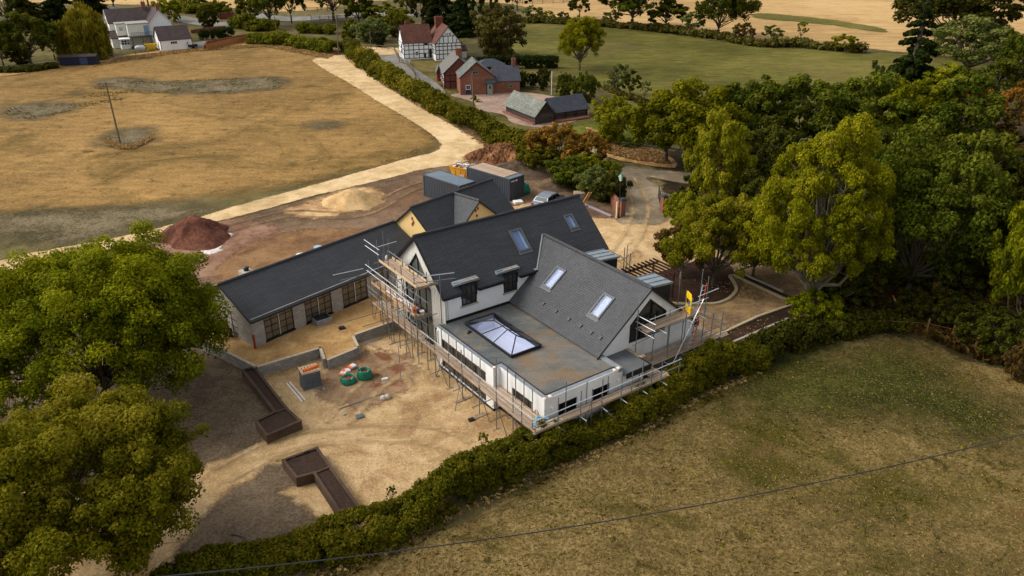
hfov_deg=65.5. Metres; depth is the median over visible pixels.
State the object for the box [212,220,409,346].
outbuilding
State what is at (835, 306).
bush
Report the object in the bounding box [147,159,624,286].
works yard
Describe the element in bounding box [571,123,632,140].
orchard lawn
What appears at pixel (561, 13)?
tree
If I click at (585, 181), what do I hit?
bush
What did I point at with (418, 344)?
ladder
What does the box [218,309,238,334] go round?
window
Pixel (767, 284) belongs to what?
kerb
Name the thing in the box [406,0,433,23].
tree
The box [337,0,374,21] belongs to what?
tree
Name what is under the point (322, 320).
wrapped pallet
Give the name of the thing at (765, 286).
soil bed
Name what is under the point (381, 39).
tree
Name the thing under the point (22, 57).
tree
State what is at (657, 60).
paddock
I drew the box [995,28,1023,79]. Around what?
tree
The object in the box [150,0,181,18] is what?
tree
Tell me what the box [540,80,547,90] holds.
bush
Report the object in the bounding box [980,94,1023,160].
tree
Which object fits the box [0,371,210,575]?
tree
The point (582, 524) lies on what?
overhead cable
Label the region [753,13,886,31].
field margin
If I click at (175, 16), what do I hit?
tree
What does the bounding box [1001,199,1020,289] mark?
tree
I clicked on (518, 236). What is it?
roof window
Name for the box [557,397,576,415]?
window
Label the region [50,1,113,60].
tree
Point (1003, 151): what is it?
tree
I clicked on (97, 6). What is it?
tree
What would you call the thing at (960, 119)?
tree
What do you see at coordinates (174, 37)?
garage
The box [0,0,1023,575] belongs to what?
ground
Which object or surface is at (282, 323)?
window
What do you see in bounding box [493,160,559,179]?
soil heap
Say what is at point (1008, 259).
tree
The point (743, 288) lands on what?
weed tufts
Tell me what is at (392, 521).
hedge
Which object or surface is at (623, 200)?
gate pier
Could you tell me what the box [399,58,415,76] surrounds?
fence
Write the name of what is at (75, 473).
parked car
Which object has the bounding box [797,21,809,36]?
tree
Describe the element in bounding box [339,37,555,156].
hedge
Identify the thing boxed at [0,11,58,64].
tree
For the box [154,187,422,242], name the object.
wheel rut
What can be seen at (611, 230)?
forecourt
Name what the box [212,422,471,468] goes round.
wheel rut
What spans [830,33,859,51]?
tree
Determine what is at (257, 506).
planting ground
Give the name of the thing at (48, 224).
weedy ground
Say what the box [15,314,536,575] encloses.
courtyard
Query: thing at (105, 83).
utility pole
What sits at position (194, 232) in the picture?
soil heap
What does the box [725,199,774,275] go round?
tree
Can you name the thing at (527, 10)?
tree
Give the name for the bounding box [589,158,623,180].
bush
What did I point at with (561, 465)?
hedge foot grass
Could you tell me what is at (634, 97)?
hedge
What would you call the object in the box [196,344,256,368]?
retaining wall
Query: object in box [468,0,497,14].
tree
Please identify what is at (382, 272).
window
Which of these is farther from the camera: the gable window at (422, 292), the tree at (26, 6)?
the tree at (26, 6)
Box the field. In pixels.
[1,0,1023,61]
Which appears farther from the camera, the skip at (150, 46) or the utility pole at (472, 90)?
the skip at (150, 46)
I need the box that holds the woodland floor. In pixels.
[651,118,1023,366]
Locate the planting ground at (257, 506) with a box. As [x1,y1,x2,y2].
[170,460,327,575]
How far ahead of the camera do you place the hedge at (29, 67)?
159.26 m
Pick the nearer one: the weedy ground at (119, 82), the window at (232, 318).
the window at (232, 318)
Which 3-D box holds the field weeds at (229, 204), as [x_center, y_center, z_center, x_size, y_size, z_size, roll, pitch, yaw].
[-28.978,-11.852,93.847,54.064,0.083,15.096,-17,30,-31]
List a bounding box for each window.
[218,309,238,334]
[263,308,295,341]
[304,292,333,324]
[342,278,368,308]
[380,269,388,284]
[406,254,433,344]
[508,228,532,254]
[514,389,531,409]
[540,266,565,292]
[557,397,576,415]
[563,213,580,231]
[585,292,614,322]
[593,384,608,399]
[629,299,665,342]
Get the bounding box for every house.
[392,194,698,442]
[397,15,467,60]
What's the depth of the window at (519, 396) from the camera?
51.19 m
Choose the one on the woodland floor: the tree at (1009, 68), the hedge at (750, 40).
the tree at (1009, 68)
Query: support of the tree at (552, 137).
on the works yard at (396, 210)
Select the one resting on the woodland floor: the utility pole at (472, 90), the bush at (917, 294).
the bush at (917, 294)
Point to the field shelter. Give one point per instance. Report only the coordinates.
(77, 59)
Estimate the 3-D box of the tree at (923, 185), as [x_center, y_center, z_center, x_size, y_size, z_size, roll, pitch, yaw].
[34.272,-5.885,65.495,15.318,15.697,15.588,-8,27,-15]
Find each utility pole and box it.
[97,82,120,142]
[331,14,341,53]
[472,73,473,105]
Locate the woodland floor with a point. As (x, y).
(670, 187)
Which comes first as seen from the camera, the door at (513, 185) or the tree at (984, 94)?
the door at (513, 185)
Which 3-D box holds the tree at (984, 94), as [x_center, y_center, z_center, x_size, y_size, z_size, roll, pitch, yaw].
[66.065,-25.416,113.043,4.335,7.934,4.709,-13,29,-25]
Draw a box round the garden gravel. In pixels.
[643,260,854,376]
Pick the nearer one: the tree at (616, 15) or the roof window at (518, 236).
the roof window at (518, 236)
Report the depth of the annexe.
71.97 m
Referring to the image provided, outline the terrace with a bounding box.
[208,287,396,365]
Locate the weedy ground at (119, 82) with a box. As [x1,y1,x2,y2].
[96,77,289,94]
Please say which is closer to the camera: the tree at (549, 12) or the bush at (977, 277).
the bush at (977, 277)
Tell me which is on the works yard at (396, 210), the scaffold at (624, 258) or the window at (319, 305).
the scaffold at (624, 258)
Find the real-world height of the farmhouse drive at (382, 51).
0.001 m
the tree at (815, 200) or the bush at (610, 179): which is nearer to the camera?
the tree at (815, 200)
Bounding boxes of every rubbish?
[452,160,468,168]
[453,160,473,167]
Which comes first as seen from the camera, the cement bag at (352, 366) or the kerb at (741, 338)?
the cement bag at (352, 366)
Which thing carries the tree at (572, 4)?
on the field
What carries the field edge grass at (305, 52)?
on the dry margin at (109, 59)
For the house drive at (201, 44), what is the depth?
191.33 m
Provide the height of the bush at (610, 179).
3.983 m
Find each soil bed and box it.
[655,257,733,305]
[690,306,794,351]
[732,271,806,304]
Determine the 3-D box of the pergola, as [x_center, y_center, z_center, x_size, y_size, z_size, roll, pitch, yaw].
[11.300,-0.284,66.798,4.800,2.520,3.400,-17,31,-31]
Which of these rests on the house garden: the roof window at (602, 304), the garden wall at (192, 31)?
the garden wall at (192, 31)
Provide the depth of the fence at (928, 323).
62.14 m
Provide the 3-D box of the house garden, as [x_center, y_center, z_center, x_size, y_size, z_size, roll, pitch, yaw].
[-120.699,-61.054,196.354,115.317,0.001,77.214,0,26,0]
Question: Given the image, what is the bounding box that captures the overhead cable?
[166,434,1023,575]
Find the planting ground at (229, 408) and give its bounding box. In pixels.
[0,334,281,487]
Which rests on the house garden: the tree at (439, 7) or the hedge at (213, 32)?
the hedge at (213, 32)
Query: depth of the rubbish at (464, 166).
94.64 m
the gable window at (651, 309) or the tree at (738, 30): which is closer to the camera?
the gable window at (651, 309)
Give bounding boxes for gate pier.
[618,197,626,216]
[660,194,668,213]
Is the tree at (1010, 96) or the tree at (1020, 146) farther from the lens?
the tree at (1010, 96)
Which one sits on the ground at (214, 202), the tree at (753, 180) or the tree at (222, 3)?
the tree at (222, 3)
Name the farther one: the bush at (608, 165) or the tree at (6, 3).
the tree at (6, 3)
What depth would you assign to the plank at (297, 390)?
55.63 m
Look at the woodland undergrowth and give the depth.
62.73 m
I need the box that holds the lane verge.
[585,127,677,167]
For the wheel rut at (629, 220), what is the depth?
83.14 m
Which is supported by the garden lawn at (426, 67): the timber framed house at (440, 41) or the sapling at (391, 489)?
the timber framed house at (440, 41)
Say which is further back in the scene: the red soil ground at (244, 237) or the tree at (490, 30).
the tree at (490, 30)
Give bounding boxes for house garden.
[0,21,268,65]
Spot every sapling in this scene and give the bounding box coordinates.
[386,485,396,498]
[478,432,488,443]
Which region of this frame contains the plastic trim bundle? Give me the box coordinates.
[386,290,411,308]
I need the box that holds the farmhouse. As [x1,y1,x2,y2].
[102,1,171,48]
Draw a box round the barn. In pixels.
[502,90,590,124]
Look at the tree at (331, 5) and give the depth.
225.45 m
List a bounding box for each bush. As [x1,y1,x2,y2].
[215,320,233,338]
[515,144,563,169]
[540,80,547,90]
[543,156,588,188]
[565,152,603,172]
[572,164,620,201]
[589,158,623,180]
[593,170,633,202]
[616,137,645,147]
[670,175,701,203]
[703,338,740,373]
[784,287,847,326]
[807,262,887,307]
[888,285,936,317]
[913,288,979,326]
[915,281,952,320]
[919,247,998,303]
[946,301,1013,343]
[967,289,1023,331]
[970,306,1023,356]
[1000,339,1023,384]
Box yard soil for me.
[315,349,422,410]
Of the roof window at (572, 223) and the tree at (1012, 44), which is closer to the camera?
the roof window at (572, 223)
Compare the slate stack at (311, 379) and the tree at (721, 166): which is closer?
the slate stack at (311, 379)
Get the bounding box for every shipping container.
[423,170,475,198]
[466,162,523,200]
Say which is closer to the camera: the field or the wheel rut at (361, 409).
the wheel rut at (361, 409)
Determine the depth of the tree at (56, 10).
212.54 m
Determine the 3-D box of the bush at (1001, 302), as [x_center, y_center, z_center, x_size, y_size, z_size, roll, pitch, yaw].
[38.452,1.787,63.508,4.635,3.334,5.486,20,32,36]
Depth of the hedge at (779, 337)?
61.55 m
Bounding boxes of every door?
[79,57,87,64]
[143,25,149,34]
[487,84,492,93]
[510,178,516,199]
[517,176,522,197]
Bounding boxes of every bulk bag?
[340,372,356,385]
[356,365,372,380]
[524,181,529,194]
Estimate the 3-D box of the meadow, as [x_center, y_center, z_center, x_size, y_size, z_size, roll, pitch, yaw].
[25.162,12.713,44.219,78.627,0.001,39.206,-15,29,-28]
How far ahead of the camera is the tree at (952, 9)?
164.37 m
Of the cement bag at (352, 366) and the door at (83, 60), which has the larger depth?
the door at (83, 60)
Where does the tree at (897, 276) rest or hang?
on the woodland floor
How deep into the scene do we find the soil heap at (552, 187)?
92.70 m
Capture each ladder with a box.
[417,325,422,357]
[687,283,706,349]
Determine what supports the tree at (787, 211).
on the woodland floor
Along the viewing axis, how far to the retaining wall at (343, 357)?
59.05 m
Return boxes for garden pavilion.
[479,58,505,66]
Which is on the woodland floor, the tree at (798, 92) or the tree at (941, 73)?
the tree at (798, 92)
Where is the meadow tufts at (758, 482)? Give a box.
[379,360,1023,575]
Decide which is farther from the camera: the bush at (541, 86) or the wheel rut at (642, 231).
the bush at (541, 86)
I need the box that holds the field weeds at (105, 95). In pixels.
[3,77,281,119]
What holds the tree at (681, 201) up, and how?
on the forecourt
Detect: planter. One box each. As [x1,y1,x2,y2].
[241,367,302,444]
[281,446,358,513]
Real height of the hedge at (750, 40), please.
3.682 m
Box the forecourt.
[513,203,723,276]
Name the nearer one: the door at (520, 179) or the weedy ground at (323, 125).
the door at (520, 179)
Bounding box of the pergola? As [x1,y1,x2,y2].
[621,258,682,297]
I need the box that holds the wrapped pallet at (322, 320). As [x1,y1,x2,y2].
[312,313,332,327]
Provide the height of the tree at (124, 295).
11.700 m
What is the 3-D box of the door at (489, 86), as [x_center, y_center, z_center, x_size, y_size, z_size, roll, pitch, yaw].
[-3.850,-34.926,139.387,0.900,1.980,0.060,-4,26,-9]
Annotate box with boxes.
[372,370,378,376]
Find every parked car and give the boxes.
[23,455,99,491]
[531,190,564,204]
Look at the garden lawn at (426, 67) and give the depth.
142.57 m
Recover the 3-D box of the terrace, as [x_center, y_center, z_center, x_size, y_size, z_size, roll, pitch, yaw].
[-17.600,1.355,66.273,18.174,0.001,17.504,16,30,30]
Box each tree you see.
[0,0,17,18]
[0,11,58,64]
[0,21,24,65]
[0,219,234,420]
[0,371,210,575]
[3,48,32,65]
[5,0,49,32]
[32,19,67,60]
[38,0,75,22]
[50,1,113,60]
[70,0,108,22]
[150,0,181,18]
[168,9,180,21]
[184,0,207,3]
[195,5,220,27]
[206,0,231,11]
[235,0,261,15]
[247,0,286,18]
[274,0,305,23]
[314,0,344,21]
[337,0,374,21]
[341,18,356,38]
[348,16,392,42]
[360,1,409,21]
[372,31,386,46]
[379,9,414,36]
[393,0,416,9]
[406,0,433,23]
[422,0,453,30]
[445,0,479,38]
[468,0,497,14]
[469,2,526,55]
[505,0,531,9]
[520,70,528,86]
[521,5,542,15]
[522,121,591,165]
[527,72,538,87]
[534,67,550,86]
[541,11,554,17]
[555,72,575,95]
[556,11,568,17]
[557,14,606,69]
[564,130,612,163]
[567,0,590,14]
[569,71,601,102]
[591,94,631,143]
[598,0,676,21]
[602,9,622,19]
[606,63,628,94]
[617,88,710,161]
[621,69,641,92]
[640,81,651,97]
[644,76,764,168]
[646,1,689,23]
[652,217,705,278]
[659,189,759,285]
[663,187,697,225]
[680,11,705,28]
[682,107,757,198]
[693,0,762,31]
[710,74,815,144]
[718,154,745,193]
[721,168,786,203]
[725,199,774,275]
[730,114,812,180]
[732,22,755,35]
[742,111,896,314]
[761,25,785,37]
[761,73,870,164]
[782,165,856,218]
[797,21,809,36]
[800,71,916,137]
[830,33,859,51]
[850,119,918,161]
[851,114,1016,291]
[855,77,958,141]
[867,235,962,290]
[886,0,939,90]
[891,0,1023,49]
[897,129,1023,241]
[900,72,1015,145]
[910,61,966,100]
[930,14,1020,67]
[952,58,1023,102]
[953,72,987,154]
[967,89,994,118]
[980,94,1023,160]
[987,201,1023,325]
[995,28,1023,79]
[1001,80,1023,124]
[1001,159,1023,200]
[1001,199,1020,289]
[1015,137,1023,184]
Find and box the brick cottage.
[435,48,520,94]
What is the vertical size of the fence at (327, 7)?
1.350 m
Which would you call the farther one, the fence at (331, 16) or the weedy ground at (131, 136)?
the fence at (331, 16)
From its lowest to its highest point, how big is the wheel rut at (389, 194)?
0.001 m
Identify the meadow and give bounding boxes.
[337,333,1023,575]
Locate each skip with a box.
[144,43,156,49]
[449,163,470,177]
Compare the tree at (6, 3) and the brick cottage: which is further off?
the tree at (6, 3)
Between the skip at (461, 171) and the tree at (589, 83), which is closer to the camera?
the skip at (461, 171)
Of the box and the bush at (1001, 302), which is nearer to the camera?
the box
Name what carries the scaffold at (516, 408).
on the courtyard
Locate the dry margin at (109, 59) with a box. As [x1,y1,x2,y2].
[0,42,337,75]
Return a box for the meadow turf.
[736,346,1015,443]
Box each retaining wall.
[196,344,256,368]
[257,347,326,375]
[326,336,360,368]
[354,316,403,342]
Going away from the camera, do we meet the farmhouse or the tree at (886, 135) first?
the tree at (886, 135)
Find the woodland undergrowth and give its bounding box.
[854,276,1023,367]
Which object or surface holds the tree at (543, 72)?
on the garden lawn at (426, 67)
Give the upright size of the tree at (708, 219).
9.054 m
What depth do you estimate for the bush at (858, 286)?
64.77 m
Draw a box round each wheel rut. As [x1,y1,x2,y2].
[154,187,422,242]
[155,181,421,236]
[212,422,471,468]
[227,438,451,480]
[324,361,436,421]
[349,376,414,424]
[610,189,633,252]
[619,178,649,270]
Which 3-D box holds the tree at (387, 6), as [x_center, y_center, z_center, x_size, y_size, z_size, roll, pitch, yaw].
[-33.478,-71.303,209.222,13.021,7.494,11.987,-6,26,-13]
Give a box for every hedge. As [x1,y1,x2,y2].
[0,61,60,72]
[146,339,773,575]
[176,0,235,15]
[197,27,234,39]
[227,12,279,31]
[245,30,341,53]
[295,21,336,34]
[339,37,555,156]
[353,46,429,100]
[475,54,558,68]
[518,13,869,52]
[601,84,676,109]
[745,305,915,360]
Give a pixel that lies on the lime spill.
(213, 251)
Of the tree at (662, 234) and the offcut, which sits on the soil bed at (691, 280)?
the tree at (662, 234)
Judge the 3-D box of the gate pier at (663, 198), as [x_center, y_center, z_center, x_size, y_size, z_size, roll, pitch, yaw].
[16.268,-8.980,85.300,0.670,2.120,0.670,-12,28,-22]
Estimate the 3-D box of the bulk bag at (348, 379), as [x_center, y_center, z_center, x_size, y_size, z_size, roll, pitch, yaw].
[-11.622,6.444,56.595,1.074,0.666,1.110,-22,34,-38]
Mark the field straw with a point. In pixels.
(201, 144)
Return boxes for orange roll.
[303,364,318,371]
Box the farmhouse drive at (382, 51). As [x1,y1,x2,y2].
[363,47,398,54]
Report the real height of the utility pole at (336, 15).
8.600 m
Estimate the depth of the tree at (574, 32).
155.35 m
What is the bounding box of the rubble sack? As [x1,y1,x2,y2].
[380,395,385,400]
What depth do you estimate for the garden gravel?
68.25 m
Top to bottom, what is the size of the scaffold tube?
0.080 m
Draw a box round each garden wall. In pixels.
[190,26,224,33]
[204,34,245,47]
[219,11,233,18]
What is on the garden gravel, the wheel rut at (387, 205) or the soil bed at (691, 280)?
the soil bed at (691, 280)
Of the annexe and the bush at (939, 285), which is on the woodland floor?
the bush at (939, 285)
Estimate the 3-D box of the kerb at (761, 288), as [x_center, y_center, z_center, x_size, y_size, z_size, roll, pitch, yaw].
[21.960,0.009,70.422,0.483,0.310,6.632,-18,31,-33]
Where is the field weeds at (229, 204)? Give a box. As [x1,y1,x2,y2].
[1,139,432,237]
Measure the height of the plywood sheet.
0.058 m
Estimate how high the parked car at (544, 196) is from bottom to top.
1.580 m
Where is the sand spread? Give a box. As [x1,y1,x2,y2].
[284,187,385,218]
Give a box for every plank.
[286,383,302,401]
[289,382,305,399]
[367,342,380,348]
[585,203,611,216]
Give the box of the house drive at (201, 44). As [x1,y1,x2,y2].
[192,40,209,47]
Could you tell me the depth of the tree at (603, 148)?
100.15 m
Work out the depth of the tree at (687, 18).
201.80 m
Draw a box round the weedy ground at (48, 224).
[0,204,211,242]
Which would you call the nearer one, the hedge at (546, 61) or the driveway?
the driveway
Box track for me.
[0,55,483,268]
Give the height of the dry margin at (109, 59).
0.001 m
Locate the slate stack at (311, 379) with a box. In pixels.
[298,363,321,391]
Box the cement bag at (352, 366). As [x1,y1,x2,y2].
[347,363,356,368]
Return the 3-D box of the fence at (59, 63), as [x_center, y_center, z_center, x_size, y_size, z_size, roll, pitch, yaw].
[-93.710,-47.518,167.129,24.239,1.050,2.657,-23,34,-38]
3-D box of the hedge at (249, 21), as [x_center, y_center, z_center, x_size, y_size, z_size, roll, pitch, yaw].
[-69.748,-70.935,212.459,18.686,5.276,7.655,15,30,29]
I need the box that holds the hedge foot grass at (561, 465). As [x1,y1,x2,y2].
[311,370,762,575]
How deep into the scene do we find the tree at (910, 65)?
127.05 m
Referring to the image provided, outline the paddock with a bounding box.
[509,23,1003,128]
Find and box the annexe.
[395,178,514,237]
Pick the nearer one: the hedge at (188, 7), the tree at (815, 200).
the tree at (815, 200)
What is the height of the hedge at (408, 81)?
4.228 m
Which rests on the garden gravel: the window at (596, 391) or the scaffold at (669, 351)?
the scaffold at (669, 351)
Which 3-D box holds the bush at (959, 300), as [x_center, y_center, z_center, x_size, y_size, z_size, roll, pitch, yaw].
[34.545,1.816,63.192,4.988,3.600,4.215,15,30,29]
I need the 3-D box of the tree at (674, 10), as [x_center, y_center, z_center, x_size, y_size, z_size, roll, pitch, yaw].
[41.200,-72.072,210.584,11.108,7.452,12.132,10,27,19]
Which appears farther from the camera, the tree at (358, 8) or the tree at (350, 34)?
the tree at (358, 8)
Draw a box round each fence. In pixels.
[10,52,122,65]
[206,30,277,49]
[307,7,349,10]
[311,15,355,18]
[376,45,399,58]
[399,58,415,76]
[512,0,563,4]
[872,315,1022,368]
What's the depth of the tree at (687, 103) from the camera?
93.31 m
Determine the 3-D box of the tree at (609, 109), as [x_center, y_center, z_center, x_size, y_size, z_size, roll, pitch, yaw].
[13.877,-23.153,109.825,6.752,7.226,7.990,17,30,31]
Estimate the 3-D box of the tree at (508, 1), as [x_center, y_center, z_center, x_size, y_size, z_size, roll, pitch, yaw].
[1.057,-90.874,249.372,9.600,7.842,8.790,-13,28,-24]
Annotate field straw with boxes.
[0,47,436,214]
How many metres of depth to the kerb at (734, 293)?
67.89 m
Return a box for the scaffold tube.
[338,393,384,409]
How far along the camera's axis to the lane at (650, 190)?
91.62 m
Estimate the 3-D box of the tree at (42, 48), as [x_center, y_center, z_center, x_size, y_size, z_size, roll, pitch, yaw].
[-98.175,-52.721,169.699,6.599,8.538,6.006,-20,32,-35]
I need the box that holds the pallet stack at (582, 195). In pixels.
[573,191,584,199]
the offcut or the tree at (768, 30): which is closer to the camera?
the offcut
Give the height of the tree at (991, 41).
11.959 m
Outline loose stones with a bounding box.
[264,343,515,497]
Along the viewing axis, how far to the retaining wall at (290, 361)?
58.38 m
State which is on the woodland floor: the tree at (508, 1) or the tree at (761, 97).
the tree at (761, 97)
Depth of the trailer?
184.34 m
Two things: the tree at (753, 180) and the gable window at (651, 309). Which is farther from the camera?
the tree at (753, 180)
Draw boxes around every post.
[252,334,256,348]
[615,173,623,218]
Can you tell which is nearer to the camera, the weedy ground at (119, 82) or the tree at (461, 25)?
the weedy ground at (119, 82)
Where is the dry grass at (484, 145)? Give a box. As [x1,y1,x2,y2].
[344,56,486,146]
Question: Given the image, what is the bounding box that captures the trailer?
[187,41,197,47]
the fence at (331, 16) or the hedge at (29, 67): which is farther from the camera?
the fence at (331, 16)
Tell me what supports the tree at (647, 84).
on the paddock
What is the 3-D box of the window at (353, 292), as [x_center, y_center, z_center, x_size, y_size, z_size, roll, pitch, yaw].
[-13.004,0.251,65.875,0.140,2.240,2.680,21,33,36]
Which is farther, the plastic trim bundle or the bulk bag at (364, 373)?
the plastic trim bundle
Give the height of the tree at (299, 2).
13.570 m
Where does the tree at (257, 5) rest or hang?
on the house garden
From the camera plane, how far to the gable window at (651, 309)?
55.42 m
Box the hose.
[231,534,247,540]
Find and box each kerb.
[673,275,737,305]
[716,304,792,334]
[729,274,786,299]
[733,318,786,342]
[734,264,783,292]
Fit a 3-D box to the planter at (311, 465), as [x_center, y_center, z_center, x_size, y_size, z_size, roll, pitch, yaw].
[-11.035,11.556,45.970,2.294,0.770,6.718,-16,30,-30]
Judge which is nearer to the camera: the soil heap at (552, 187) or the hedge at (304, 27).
the soil heap at (552, 187)
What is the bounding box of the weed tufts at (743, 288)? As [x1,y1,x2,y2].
[632,272,772,332]
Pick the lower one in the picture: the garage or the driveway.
the driveway
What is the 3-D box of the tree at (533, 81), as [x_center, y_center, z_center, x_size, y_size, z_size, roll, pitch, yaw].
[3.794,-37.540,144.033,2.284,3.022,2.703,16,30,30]
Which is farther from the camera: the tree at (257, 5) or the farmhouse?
the tree at (257, 5)
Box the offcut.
[354,413,364,419]
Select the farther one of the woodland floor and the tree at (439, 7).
the tree at (439, 7)
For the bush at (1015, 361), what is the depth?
56.23 m
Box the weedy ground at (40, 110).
[3,101,79,119]
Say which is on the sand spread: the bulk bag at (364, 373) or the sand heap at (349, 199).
the sand heap at (349, 199)
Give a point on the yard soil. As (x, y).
(335, 390)
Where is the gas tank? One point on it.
(139, 47)
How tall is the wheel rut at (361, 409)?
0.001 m
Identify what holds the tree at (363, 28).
on the ground at (214, 202)
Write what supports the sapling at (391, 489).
on the courtyard
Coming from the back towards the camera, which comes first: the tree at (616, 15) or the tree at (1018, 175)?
the tree at (616, 15)
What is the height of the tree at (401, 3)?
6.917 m
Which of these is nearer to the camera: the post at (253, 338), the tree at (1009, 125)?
the post at (253, 338)
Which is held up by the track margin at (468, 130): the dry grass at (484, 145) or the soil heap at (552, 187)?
the dry grass at (484, 145)
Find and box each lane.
[380,54,445,94]
[584,149,770,224]
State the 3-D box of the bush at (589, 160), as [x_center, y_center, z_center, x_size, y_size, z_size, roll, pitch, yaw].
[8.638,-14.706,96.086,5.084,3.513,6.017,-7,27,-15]
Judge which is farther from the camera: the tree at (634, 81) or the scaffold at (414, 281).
the tree at (634, 81)
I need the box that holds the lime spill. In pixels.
[200,233,232,254]
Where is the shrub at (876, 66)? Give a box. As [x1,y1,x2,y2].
[865,60,885,79]
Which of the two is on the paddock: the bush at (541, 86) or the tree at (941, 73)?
the tree at (941, 73)
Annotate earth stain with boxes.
[211,227,364,281]
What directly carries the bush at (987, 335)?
on the woodland floor
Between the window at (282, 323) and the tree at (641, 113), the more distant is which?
the tree at (641, 113)
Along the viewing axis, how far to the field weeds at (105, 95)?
142.69 m
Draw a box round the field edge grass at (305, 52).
[93,44,337,66]
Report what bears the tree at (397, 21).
on the ground at (214, 202)
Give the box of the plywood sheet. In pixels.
[470,163,517,177]
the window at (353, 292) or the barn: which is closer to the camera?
the window at (353, 292)
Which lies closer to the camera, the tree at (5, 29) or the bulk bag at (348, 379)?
the bulk bag at (348, 379)
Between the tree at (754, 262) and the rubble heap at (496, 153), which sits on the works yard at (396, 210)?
the rubble heap at (496, 153)
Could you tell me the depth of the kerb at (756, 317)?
65.09 m
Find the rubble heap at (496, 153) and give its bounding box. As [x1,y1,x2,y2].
[462,142,524,164]
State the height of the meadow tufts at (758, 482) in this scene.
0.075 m
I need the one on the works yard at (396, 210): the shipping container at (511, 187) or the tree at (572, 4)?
the shipping container at (511, 187)
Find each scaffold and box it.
[334,231,455,380]
[419,324,681,436]
[608,245,632,271]
[632,269,728,371]
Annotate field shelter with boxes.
[57,53,99,65]
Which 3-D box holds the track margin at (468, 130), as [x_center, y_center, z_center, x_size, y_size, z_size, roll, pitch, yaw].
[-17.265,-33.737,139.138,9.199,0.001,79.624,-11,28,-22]
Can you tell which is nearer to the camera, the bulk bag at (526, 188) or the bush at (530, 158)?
the bulk bag at (526, 188)
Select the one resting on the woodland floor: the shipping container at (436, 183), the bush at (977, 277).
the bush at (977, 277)
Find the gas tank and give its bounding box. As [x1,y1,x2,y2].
[135,45,145,51]
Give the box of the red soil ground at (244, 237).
[156,219,282,277]
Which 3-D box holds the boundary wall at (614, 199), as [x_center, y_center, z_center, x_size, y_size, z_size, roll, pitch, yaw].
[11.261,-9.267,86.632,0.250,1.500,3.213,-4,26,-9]
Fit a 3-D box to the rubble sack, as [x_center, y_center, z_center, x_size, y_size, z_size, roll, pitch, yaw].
[-8.840,7.539,54.731,0.466,0.360,0.473,0,26,0]
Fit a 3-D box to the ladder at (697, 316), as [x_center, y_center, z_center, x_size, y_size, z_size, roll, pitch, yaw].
[13.127,2.039,56.456,0.160,4.713,1.779,20,32,35]
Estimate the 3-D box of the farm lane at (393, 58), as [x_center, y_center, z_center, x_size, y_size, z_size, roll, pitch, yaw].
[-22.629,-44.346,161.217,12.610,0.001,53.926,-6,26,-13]
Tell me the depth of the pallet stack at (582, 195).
89.44 m
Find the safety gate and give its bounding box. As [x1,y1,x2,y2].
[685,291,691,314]
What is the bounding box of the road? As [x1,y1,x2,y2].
[172,11,442,26]
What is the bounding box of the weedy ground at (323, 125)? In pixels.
[305,121,339,128]
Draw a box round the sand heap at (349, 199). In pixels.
[322,189,382,210]
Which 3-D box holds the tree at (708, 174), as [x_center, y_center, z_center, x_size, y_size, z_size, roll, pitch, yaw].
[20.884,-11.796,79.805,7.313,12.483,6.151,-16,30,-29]
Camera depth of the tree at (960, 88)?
93.74 m
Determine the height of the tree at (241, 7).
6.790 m
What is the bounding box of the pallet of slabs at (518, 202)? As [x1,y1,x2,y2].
[511,199,523,204]
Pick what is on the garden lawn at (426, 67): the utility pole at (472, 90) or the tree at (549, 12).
the utility pole at (472, 90)
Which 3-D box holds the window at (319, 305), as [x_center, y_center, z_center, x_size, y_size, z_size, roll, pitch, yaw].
[-15.416,1.460,63.373,0.140,2.240,2.660,21,33,36]
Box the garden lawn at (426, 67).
[409,57,603,129]
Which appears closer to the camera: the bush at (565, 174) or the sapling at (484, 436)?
the sapling at (484, 436)
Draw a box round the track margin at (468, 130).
[362,68,499,146]
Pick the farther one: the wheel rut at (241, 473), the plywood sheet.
the plywood sheet
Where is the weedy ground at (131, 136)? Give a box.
[97,127,153,145]
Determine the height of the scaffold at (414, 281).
8.080 m
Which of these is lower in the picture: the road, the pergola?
the pergola
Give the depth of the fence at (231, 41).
188.56 m
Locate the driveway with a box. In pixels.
[451,92,588,127]
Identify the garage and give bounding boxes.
[153,24,191,50]
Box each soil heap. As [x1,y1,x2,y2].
[159,215,230,250]
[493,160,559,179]
[538,182,577,192]
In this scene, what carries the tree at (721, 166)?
on the woodland floor
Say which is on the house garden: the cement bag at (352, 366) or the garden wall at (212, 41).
the garden wall at (212, 41)
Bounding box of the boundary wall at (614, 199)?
[610,191,618,210]
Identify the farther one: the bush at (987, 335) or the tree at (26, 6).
the tree at (26, 6)

